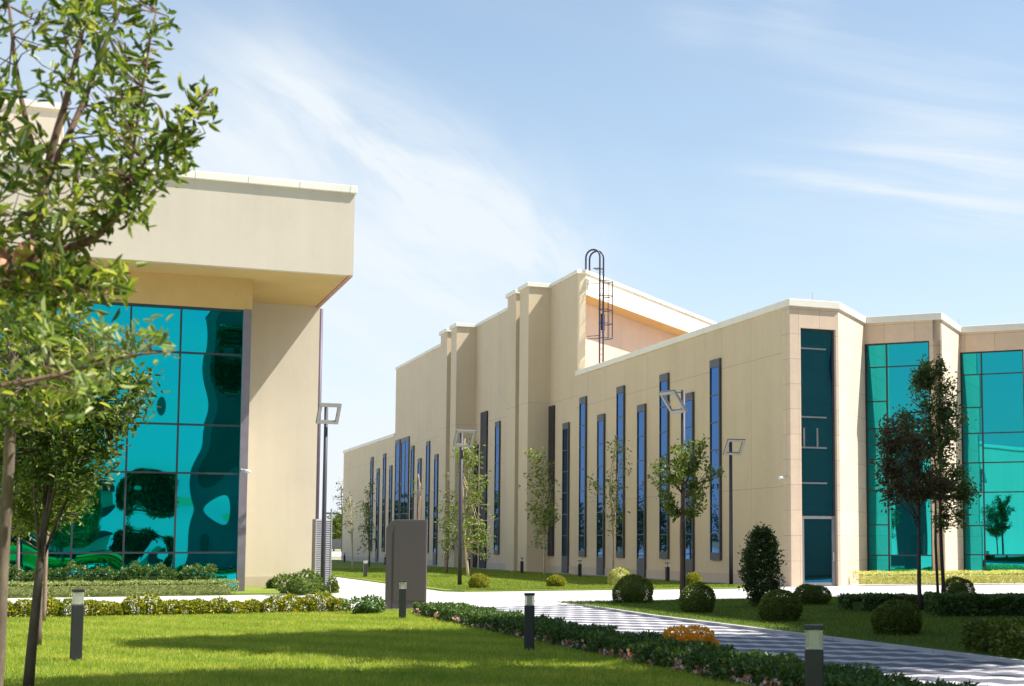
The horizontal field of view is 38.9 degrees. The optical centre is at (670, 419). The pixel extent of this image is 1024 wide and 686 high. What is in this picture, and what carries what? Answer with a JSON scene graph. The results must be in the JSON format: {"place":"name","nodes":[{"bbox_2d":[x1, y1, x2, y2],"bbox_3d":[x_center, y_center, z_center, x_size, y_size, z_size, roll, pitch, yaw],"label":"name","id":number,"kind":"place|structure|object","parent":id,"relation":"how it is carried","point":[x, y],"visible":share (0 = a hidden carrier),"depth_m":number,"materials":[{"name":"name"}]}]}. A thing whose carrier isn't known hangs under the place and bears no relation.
{"place":"outdoors","nodes":[
{"label":"outdoors","id":0,"kind":"place"},
{"bbox_2d":[8,587,339,597],"bbox_3d":[-30.332,5.194,41.332,40.100,0.100,7.000,2,-5,-23],"label":"planting bed","id":1,"kind":"object","parent":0,"point":[259,591],"visible":0.25,"depth_m":44.66,"materials":[{"name":"green plant"}]},
{"bbox_2d":[1,488,34,586],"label":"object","id":2,"kind":"object","parent":1,"relation":"on","point":[18,552],"visible":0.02,"depth_m":43.25,"materials":[{"name":"green plant"}]},
{"bbox_2d":[8,560,217,586],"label":"bed shrubs","id":3,"kind":"object","parent":1,"relation":"on","point":[128,571],"visible":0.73,"depth_m":44.38,"materials":[{"name":"green plant"}]},
{"bbox_2d":[8,578,239,597],"bbox_3d":[-19.757,5.011,42.354,13.486,0.538,0.979,2,-5,-23],"label":"box hedge","id":4,"kind":"object","parent":1,"relation":"on","point":[53,589],"visible":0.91,"depth_m":43.47,"materials":[{"name":"green plant"}]},
{"bbox_2d":[271,568,326,593],"bbox_3d":[-11.589,5.039,44.830,1.576,0.804,1.649,0,-5,3],"label":"leafy shrub","id":5,"kind":"object","parent":1,"relation":"on","point":[297,583],"visible":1,"depth_m":44.42,"materials":[{"name":"green plant"}]},
{"bbox_2d":[311,519,331,589],"bbox_3d":[-12.158,4.710,49.916,0.560,2.450,0.800,2,-5,-23],"label":"louvred cabinet","id":6,"kind":"object","parent":1,"relation":"on","point":[316,545],"visible":0.66,"depth_m":49.61,"materials":[{"name":"metal"}]},
{"bbox_2d":[316,403,341,590],"bbox_3d":[-11.364,2.559,47.252,0.740,6.235,0.760,2,-6,-27],"label":"street lamp","id":7,"kind":"object","parent":1,"relation":"on","point":[325,421],"visible":0.86,"depth_m":47.38,"materials":[{"name":"metal"}]},
{"bbox_2d":[332,549,340,558],"bbox_3d":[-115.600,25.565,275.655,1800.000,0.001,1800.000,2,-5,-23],"label":"ground","id":8,"kind":"structure","parent":0,"point":[337,550],"depth_m":294.19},
{"bbox_2d":[326,515,341,550],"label":"tree","id":9,"kind":"object","parent":8,"relation":"on","point":[336,525],"visible":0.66,"depth_m":294.59,"materials":[{"name":"green plant"}]},
{"bbox_2d":[332,480,342,558],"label":"bare tree","id":10,"kind":"object","parent":8,"relation":"on","point":[340,493],"visible":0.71,"depth_m":148.00,"materials":[{"name":"green plant"}]},
{"bbox_2d":[3,608,772,685],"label":"front lawn","id":11,"kind":"structure","parent":0,"point":[313,655],"depth_m":19.38,"materials":[{"name":"green plant"}]},
{"bbox_2d":[7,599,31,617],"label":"yellow shrub","id":12,"kind":"object","parent":11,"relation":"on","point":[21,603],"visible":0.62,"depth_m":29.87,"materials":[{"name":"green plant"}]},
{"bbox_2d":[0,444,91,621],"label":"lawn tree","id":13,"kind":"object","parent":11,"relation":"on","point":[44,597],"visible":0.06,"depth_m":28.49,"materials":[{"name":"leaf"},{"name":"grey-brown bark"}]},
{"bbox_2d":[0,396,101,645],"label":"lawn tree","id":14,"kind":"object","parent":11,"relation":"on","point":[23,502],"visible":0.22,"depth_m":21.76,"materials":[{"name":"green plant"}]},
{"bbox_2d":[46,596,65,617],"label":"yellow shrub","id":15,"kind":"object","parent":11,"relation":"on","point":[56,604],"visible":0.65,"depth_m":30.16,"materials":[{"name":"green plant"}]},
{"bbox_2d":[57,598,85,616],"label":"yellow shrub","id":16,"kind":"object","parent":11,"relation":"on","point":[66,606],"visible":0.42,"depth_m":30.22,"materials":[{"name":"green plant"}]},
{"bbox_2d":[0,293,150,685],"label":"lawn tree","id":17,"kind":"object","parent":11,"relation":"on","point":[51,403],"visible":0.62,"depth_m":9.73,"materials":[{"name":"green plant"}]},
{"bbox_2d":[69,589,84,660],"bbox_3d":[-7.877,2.736,19.010,0.156,0.958,0.156,2,-5,-25],"label":"bollard light","id":18,"kind":"object","parent":11,"relation":"on","point":[76,630],"visible":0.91,"depth_m":18.95,"materials":[{"name":"metal"}]},
{"bbox_2d":[0,301,170,685],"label":"lawn tree","id":19,"kind":"object","parent":11,"relation":"on","point":[82,446],"visible":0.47,"depth_m":15.49,"materials":[{"name":"green plant"}]},
{"bbox_2d":[0,295,179,419],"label":"tree branch","id":20,"kind":"object","parent":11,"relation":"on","point":[159,339],"visible":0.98,"depth_m":6.70,"materials":[{"name":"green plant"}]},
{"bbox_2d":[83,598,106,616],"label":"yellow shrub","id":21,"kind":"object","parent":11,"relation":"on","point":[88,603],"visible":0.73,"depth_m":30.40,"materials":[{"name":"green plant"}]},
{"bbox_2d":[86,600,122,615],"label":"yellow shrub","id":22,"kind":"object","parent":11,"relation":"on","point":[107,603],"visible":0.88,"depth_m":30.55,"materials":[{"name":"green plant"}]},
{"bbox_2d":[0,0,222,338],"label":"tree","id":23,"kind":"object","parent":11,"relation":"on","point":[19,264],"visible":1,"depth_m":7.51,"materials":[{"name":"green plant"}]},
{"bbox_2d":[108,602,131,614],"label":"yellow shrub","id":24,"kind":"object","parent":11,"relation":"on","point":[119,609],"visible":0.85,"depth_m":30.68,"materials":[{"name":"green plant"}]},
{"bbox_2d":[120,594,147,615],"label":"yellow shrub","id":25,"kind":"object","parent":11,"relation":"on","point":[135,605],"visible":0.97,"depth_m":30.75,"materials":[{"name":"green plant"}]},
{"bbox_2d":[140,593,169,614],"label":"yellow shrub","id":26,"kind":"object","parent":11,"relation":"on","point":[150,603],"visible":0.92,"depth_m":30.93,"materials":[{"name":"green plant"}]},
{"bbox_2d":[152,599,185,614],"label":"yellow shrub","id":27,"kind":"object","parent":11,"relation":"on","point":[171,609],"visible":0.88,"depth_m":31.02,"materials":[{"name":"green plant"}]},
{"bbox_2d":[174,598,203,614],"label":"yellow shrub","id":28,"kind":"object","parent":11,"relation":"on","point":[188,606],"visible":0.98,"depth_m":31.20,"materials":[{"name":"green plant"}]},
{"bbox_2d":[189,598,218,614],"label":"yellow shrub","id":29,"kind":"object","parent":11,"relation":"on","point":[201,602],"visible":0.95,"depth_m":31.35,"materials":[{"name":"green plant"}]},
{"bbox_2d":[204,596,230,613],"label":"yellow shrub","id":30,"kind":"object","parent":11,"relation":"on","point":[219,603],"visible":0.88,"depth_m":31.51,"materials":[{"name":"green plant"}]},
{"bbox_2d":[220,600,249,613],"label":"yellow shrub","id":31,"kind":"object","parent":11,"relation":"on","point":[236,604],"visible":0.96,"depth_m":31.54,"materials":[{"name":"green plant"}]},
{"bbox_2d":[239,598,260,613],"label":"yellow shrub","id":32,"kind":"object","parent":11,"relation":"on","point":[254,605],"visible":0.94,"depth_m":31.73,"materials":[{"name":"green plant"}]},
{"bbox_2d":[255,595,286,613],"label":"yellow shrub","id":33,"kind":"object","parent":11,"relation":"on","point":[270,603],"visible":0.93,"depth_m":31.92,"materials":[{"name":"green plant"}]},
{"bbox_2d":[276,593,302,612],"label":"yellow shrub","id":34,"kind":"object","parent":11,"relation":"on","point":[290,598],"visible":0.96,"depth_m":32.07,"materials":[{"name":"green plant"}]},
{"bbox_2d":[291,594,316,612],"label":"yellow shrub","id":35,"kind":"object","parent":11,"relation":"on","point":[305,600],"visible":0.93,"depth_m":32.18,"materials":[{"name":"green plant"}]},
{"bbox_2d":[305,591,336,611],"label":"yellow shrub","id":36,"kind":"object","parent":11,"relation":"on","point":[322,607],"visible":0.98,"depth_m":32.34,"materials":[{"name":"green plant"}]},
{"bbox_2d":[325,597,349,611],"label":"yellow shrub","id":37,"kind":"object","parent":11,"relation":"on","point":[339,601],"visible":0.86,"depth_m":32.37,"materials":[{"name":"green plant"}]},
{"bbox_2d":[341,594,386,613],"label":"sparse shrub","id":38,"kind":"object","parent":11,"relation":"on","point":[367,605],"visible":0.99,"depth_m":31.50,"materials":[{"name":"green plant"}]},
{"bbox_2d":[399,580,406,618],"bbox_3d":[-5.542,3.738,29.639,0.156,0.798,0.156,1,-5,-11],"label":"bollard light","id":39,"kind":"object","parent":11,"relation":"on","point":[402,598],"visible":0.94,"depth_m":29.57,"materials":[{"name":"metal"}]},
{"bbox_2d":[524,593,534,649],"bbox_3d":[-2.058,2.958,20.891,0.156,0.840,0.156,0,-5,-6],"label":"bollard light","id":40,"kind":"object","parent":11,"relation":"on","point":[529,615],"visible":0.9,"depth_m":20.82,"materials":[{"name":"metal"}]},
{"bbox_2d":[661,624,719,646],"bbox_3d":[0.344,3.165,20.794,0.962,0.381,0.842,2,-5,-23],"label":"flower clump","id":41,"kind":"object","parent":11,"relation":"on","point":[688,634],"visible":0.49,"depth_m":20.71,"materials":[{"name":"orange plant"}]},
{"bbox_2d":[411,601,987,685],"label":"laurel hedge","id":42,"kind":"object","parent":11,"relation":"on","point":[721,662],"visible":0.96,"depth_m":17.96,"materials":[{"name":"green plant"}]},
{"bbox_2d":[804,624,823,685],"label":"bollard light","id":43,"kind":"object","parent":11,"relation":"on","point":[814,663],"visible":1,"depth_m":11.46,"materials":[{"name":"metal"}]},
{"bbox_2d":[0,0,1023,518],"label":"sky","id":44,"kind":"structure","parent":0,"point":[723,160],"materials":[{"name":"blue"}]},
{"bbox_2d":[8,559,1023,615],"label":"plaza paving","id":45,"kind":"structure","parent":0,"point":[350,588],"depth_m":45.14,"materials":[{"name":"grey concrete"}]},
{"bbox_2d":[0,96,357,590],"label":"portico building","id":46,"kind":"structure","parent":45,"relation":"on","point":[242,279],"depth_m":46.75,"materials":[{"name":"paint"}]},
{"bbox_2d":[326,575,339,592],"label":"sprig shrub","id":47,"kind":"object","parent":45,"relation":"on","point":[335,587],"visible":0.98,"depth_m":44.96,"materials":[{"name":"green plant"}]},
{"bbox_2d":[385,520,427,608],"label":"sign slab","id":48,"kind":"structure","parent":45,"relation":"on","point":[406,549],"depth_m":34.10,"materials":[{"name":"metal"}]},
{"bbox_2d":[659,389,687,599],"bbox_3d":[0.182,2.113,40.277,0.760,5.916,0.740,4,-6,-37],"label":"street lamp","id":49,"kind":"object","parent":45,"relation":"on","point":[683,410],"visible":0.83,"depth_m":40.39,"materials":[{"name":"metal"}]},
{"bbox_2d":[342,249,1023,586],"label":"office building","id":50,"kind":"structure","parent":45,"relation":"on","point":[573,373],"depth_m":62.86,"materials":[{"name":"beige paint"}]},
{"bbox_2d":[369,457,373,550],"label":"window","id":51,"kind":"structure","parent":50,"relation":"in","point":[372,458],"depth_m":128.09,"materials":[{"name":"glass"}]},
{"bbox_2d":[375,468,379,561],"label":"window","id":52,"kind":"structure","parent":50,"relation":"in","point":[378,470],"depth_m":125.37,"materials":[{"name":"glass"}]},
{"bbox_2d":[381,453,385,551],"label":"window","id":53,"kind":"structure","parent":50,"relation":"in","point":[384,455],"depth_m":122.97,"materials":[{"name":"glass"}]},
{"bbox_2d":[388,465,392,523],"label":"window","id":54,"kind":"structure","parent":50,"relation":"in","point":[391,466],"depth_m":120.60,"materials":[{"name":"glass"}]},
{"bbox_2d":[394,439,400,519],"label":"window","id":55,"kind":"structure","parent":50,"relation":"in","point":[397,442],"depth_m":118.18,"materials":[{"name":"glass"}]},
{"bbox_2d":[400,436,409,519],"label":"window","id":56,"kind":"structure","parent":50,"relation":"in","point":[405,442],"depth_m":115.49,"materials":[{"name":"glass"}]},
{"bbox_2d":[410,445,414,519],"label":"window","id":57,"kind":"structure","parent":50,"relation":"in","point":[412,447],"depth_m":113.01,"materials":[{"name":"glass"}]},
{"bbox_2d":[417,458,421,519],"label":"window","id":58,"kind":"structure","parent":50,"relation":"in","point":[419,461],"depth_m":110.85,"materials":[{"name":"glass"}]},
{"bbox_2d":[425,441,429,552],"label":"window","id":59,"kind":"structure","parent":50,"relation":"in","point":[427,480],"depth_m":107.97,"materials":[{"name":"glass"}]},
{"bbox_2d":[433,454,438,564],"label":"window","id":60,"kind":"structure","parent":50,"relation":"in","point":[436,457],"depth_m":105.39,"materials":[{"name":"glass"}]},
{"bbox_2d":[473,444,478,566],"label":"window","id":61,"kind":"structure","parent":50,"relation":"in","point":[477,452],"depth_m":94.95,"materials":[{"name":"glass"}]},
{"bbox_2d":[479,411,487,567],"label":"window","id":62,"kind":"structure","parent":50,"relation":"in","point":[483,415],"depth_m":93.19,"materials":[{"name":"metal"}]},
{"bbox_2d":[493,421,500,554],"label":"window","id":63,"kind":"structure","parent":50,"relation":"in","point":[497,424],"depth_m":90.32,"materials":[{"name":"glass"}]},
{"bbox_2d":[548,405,554,555],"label":"window","id":64,"kind":"structure","parent":50,"relation":"in","point":[551,424],"depth_m":80.10,"materials":[{"name":"metal"}]},
{"bbox_2d":[561,422,569,572],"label":"window","id":65,"kind":"structure","parent":50,"relation":"in","point":[565,426],"depth_m":77.73,"materials":[{"name":"glass"}]},
{"bbox_2d":[578,396,586,556],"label":"window","id":66,"kind":"structure","parent":50,"relation":"in","point":[582,533],"depth_m":75.25,"materials":[{"name":"glass"}]},
{"bbox_2d":[596,414,605,574],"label":"window","id":67,"kind":"structure","parent":50,"relation":"in","point":[601,418],"depth_m":72.58,"materials":[{"name":"glass"}]},
{"bbox_2d":[616,385,624,557],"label":"window","id":68,"kind":"structure","parent":50,"relation":"in","point":[620,391],"depth_m":70.07,"materials":[{"name":"glass"}]},
{"bbox_2d":[637,404,646,576],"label":"window","id":69,"kind":"structure","parent":50,"relation":"in","point":[641,409],"depth_m":67.40,"materials":[{"name":"glass"}]},
{"bbox_2d":[659,373,669,558],"bbox_3d":[-0.274,2.119,65.000,0.120,8.400,0.986,2,-5,-23],"label":"window","id":70,"kind":"structure","parent":50,"relation":"in","point":[664,379],"depth_m":64.93,"materials":[{"name":"glass"}]},
{"bbox_2d":[685,392,694,574],"bbox_3d":[0.809,2.906,62.328,0.120,8.130,0.986,2,-5,-23],"label":"window","id":71,"kind":"structure","parent":50,"relation":"in","point":[689,397],"depth_m":62.15,"materials":[{"name":"glass"}]},
{"bbox_2d":[709,358,721,559],"bbox_3d":[1.892,1.671,59.831,0.120,8.400,0.986,2,-5,-23],"label":"window","id":72,"kind":"structure","parent":50,"relation":"in","point":[715,367],"depth_m":59.73,"materials":[{"name":"glass"}]},
{"bbox_2d":[801,328,835,515],"bbox_3d":[5.566,0.101,54.376,1.514,7.096,0.055,2,-5,-23],"label":"entrance window","id":73,"kind":"structure","parent":50,"relation":"in","point":[817,345],"depth_m":54.40,"materials":[{"name":"teal glass"}]},
{"bbox_2d":[802,516,834,585],"bbox_3d":[5.567,4.951,53.875,1.414,2.614,0.144,2,-5,-23],"label":"door","id":74,"kind":"structure","parent":50,"relation":"in","point":[818,532],"depth_m":53.92,"materials":[{"name":"glass"}]},
{"bbox_2d":[389,593,1023,664],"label":"kerb","id":75,"kind":"structure","parent":45,"relation":"on","point":[960,654],"depth_m":23.38,"materials":[{"name":"concrete"}]},
{"bbox_2d":[852,569,1023,584],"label":"cream hedge","id":76,"kind":"object","parent":45,"relation":"on","point":[910,579],"visible":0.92,"depth_m":55.33,"materials":[{"name":"yellow plant"}]},
{"bbox_2d":[331,560,748,591],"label":"lawn","id":77,"kind":"structure","parent":0,"point":[340,564],"depth_m":58.70,"materials":[{"name":"green plant"}]},
{"bbox_2d":[336,481,368,568],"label":"birch tree","id":78,"kind":"object","parent":77,"relation":"on","point":[351,522],"visible":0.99,"depth_m":85.85,"materials":[{"name":"green plant"}]},
{"bbox_2d":[357,479,377,566],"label":"sapling","id":79,"kind":"object","parent":77,"relation":"on","point":[368,527],"visible":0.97,"depth_m":94.48,"materials":[{"name":"green plant"}]},
{"bbox_2d":[412,474,422,519],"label":"pollard tree","id":80,"kind":"object","parent":77,"relation":"on","point":[419,502],"visible":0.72,"depth_m":65.12,"materials":[{"name":"brown plant"}]},
{"bbox_2d":[434,470,463,572],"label":"birch tree","id":81,"kind":"object","parent":77,"relation":"on","point":[449,521],"visible":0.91,"depth_m":75.58,"materials":[{"name":"green plant"}]},
{"bbox_2d":[453,429,475,584],"bbox_3d":[-7.680,3.262,52.838,0.740,5.800,0.760,2,-5,-25],"label":"street lamp","id":82,"kind":"object","parent":77,"relation":"on","point":[461,445],"visible":0.87,"depth_m":52.95,"materials":[{"name":"metal"}]},
{"bbox_2d":[448,438,495,576],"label":"birch tree","id":83,"kind":"object","parent":77,"relation":"on","point":[468,456],"visible":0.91,"depth_m":67.53,"materials":[{"name":"green plant"}]},
{"bbox_2d":[468,573,490,587],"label":"golden bush","id":84,"kind":"object","parent":77,"relation":"on","point":[480,580],"visible":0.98,"depth_m":49.03,"materials":[{"name":"plant"}]},
{"bbox_2d":[518,446,562,573],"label":"birch tree","id":85,"kind":"object","parent":77,"relation":"on","point":[543,523],"visible":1,"depth_m":71.36,"materials":[{"name":"green plant"}]},
{"bbox_2d":[546,574,565,586],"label":"golden bush","id":86,"kind":"object","parent":77,"relation":"on","point":[557,580],"visible":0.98,"depth_m":51.04,"materials":[{"name":"plant"}]},
{"bbox_2d":[586,435,631,572],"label":"birch tree","id":87,"kind":"object","parent":77,"relation":"on","point":[611,490],"visible":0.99,"depth_m":65.29,"materials":[{"name":"green plant"}]},
{"bbox_2d":[607,566,631,584],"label":"golden bush","id":88,"kind":"object","parent":77,"relation":"on","point":[615,576],"visible":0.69,"depth_m":53.23,"materials":[{"name":"beige plant"}]},
{"bbox_2d":[686,572,701,585],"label":"golden bush","id":89,"kind":"object","parent":77,"relation":"on","point":[692,577],"visible":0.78,"depth_m":51.72,"materials":[{"name":"plant"}]},
{"bbox_2d":[723,439,745,583],"bbox_3d":[2.361,3.490,53.952,0.740,5.539,0.760,2,-5,-21],"label":"street lamp","id":90,"kind":"object","parent":77,"relation":"on","point":[730,453],"visible":0.9,"depth_m":54.06,"materials":[{"name":"metal"}]},
{"bbox_2d":[345,560,744,584],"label":"wall walkway","id":91,"kind":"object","parent":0,"point":[568,573],"depth_m":74.10,"materials":[{"name":"grey concrete"}]},
{"bbox_2d":[494,605,1023,685],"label":"zigzag path","id":92,"kind":"structure","parent":0,"point":[925,666],"depth_m":21.25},
{"bbox_2d":[558,593,1023,659],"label":"island lawn","id":93,"kind":"structure","parent":0,"point":[910,644],"depth_m":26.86,"materials":[{"name":"green plant"}]},
{"bbox_2d":[612,573,653,602],"bbox_3d":[-0.998,4.436,37.691,1.119,0.771,1.210,2,-5,-23],"label":"ball bush","id":94,"kind":"object","parent":93,"relation":"on","point":[631,591],"visible":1,"depth_m":37.40,"materials":[{"name":"green plant"}]},
{"bbox_2d":[647,433,725,593],"bbox_3d":[0.450,2.592,37.683,2.136,4.457,1.509,2,-5,-23],"label":"young tree","id":95,"kind":"object","parent":93,"relation":"on","point":[678,465],"visible":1,"depth_m":37.64,"materials":[{"name":"green plant"}]},
{"bbox_2d":[678,581,715,612],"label":"ball bush","id":96,"kind":"object","parent":93,"relation":"on","point":[697,598],"visible":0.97,"depth_m":32.00,"materials":[{"name":"green plant"}]},
{"bbox_2d":[737,522,786,606],"bbox_3d":[2.241,3.630,35.363,1.269,2.200,1.241,-1,-5,8],"label":"upright shrub","id":97,"kind":"object","parent":93,"relation":"on","point":[754,558],"visible":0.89,"depth_m":35.17,"materials":[{"name":"green plant"}]},
{"bbox_2d":[757,588,803,620],"bbox_3d":[2.229,3.732,28.842,0.940,0.643,0.905,2,-5,-23],"label":"ball bush","id":98,"kind":"object","parent":93,"relation":"on","point":[777,608],"visible":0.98,"depth_m":28.63,"materials":[{"name":"green plant"}]},
{"bbox_2d":[793,583,831,604],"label":"ball bush","id":99,"kind":"object","parent":93,"relation":"on","point":[811,594],"visible":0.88,"depth_m":36.29,"materials":[{"name":"green plant"}]},
{"bbox_2d":[836,591,926,611],"bbox_3d":[4.937,4.250,33.280,1.989,0.516,1.147,3,-6,-29],"label":"island hedge","id":100,"kind":"object","parent":93,"relation":"on","point":[870,601],"visible":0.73,"depth_m":32.99,"materials":[{"name":"green plant"}]},
{"bbox_2d":[870,599,922,634],"bbox_3d":[3.879,3.385,24.646,0.903,0.609,1.050,-1,-5,14],"label":"ball bush","id":101,"kind":"object","parent":93,"relation":"on","point":[894,617],"visible":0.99,"depth_m":24.34,"materials":[{"name":"green plant"}]},
{"bbox_2d":[868,414,957,610],"bbox_3d":[5.670,2.125,33.310,2.197,4.634,1.558,2,-5,-23],"label":"plum tree","id":102,"kind":"object","parent":93,"relation":"on","point":[894,472],"visible":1,"depth_m":33.15,"materials":[{"name":"green plant"}]},
{"bbox_2d":[892,354,982,593],"bbox_3d":[7.080,1.528,37.877,1.713,6.613,2.472,-4,-7,42],"label":"tall green tree","id":103,"kind":"object","parent":93,"relation":"on","point":[924,376],"visible":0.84,"depth_m":37.93,"materials":[{"name":"green plant"}]},
{"bbox_2d":[945,576,975,593],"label":"ball bush","id":104,"kind":"object","parent":93,"relation":"on","point":[961,584],"visible":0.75,"depth_m":40.20,"materials":[{"name":"green plant"}]},
{"bbox_2d":[923,590,1023,616],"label":"dark hedge","id":105,"kind":"object","parent":93,"relation":"on","point":[961,603],"visible":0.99,"depth_m":30.40,"materials":[{"name":"green plant"}]},
{"bbox_2d":[959,615,1023,657],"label":"ragged hedge","id":106,"kind":"object","parent":93,"relation":"on","point":[1001,638],"visible":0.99,"depth_m":20.09,"materials":[{"name":"green plant"}]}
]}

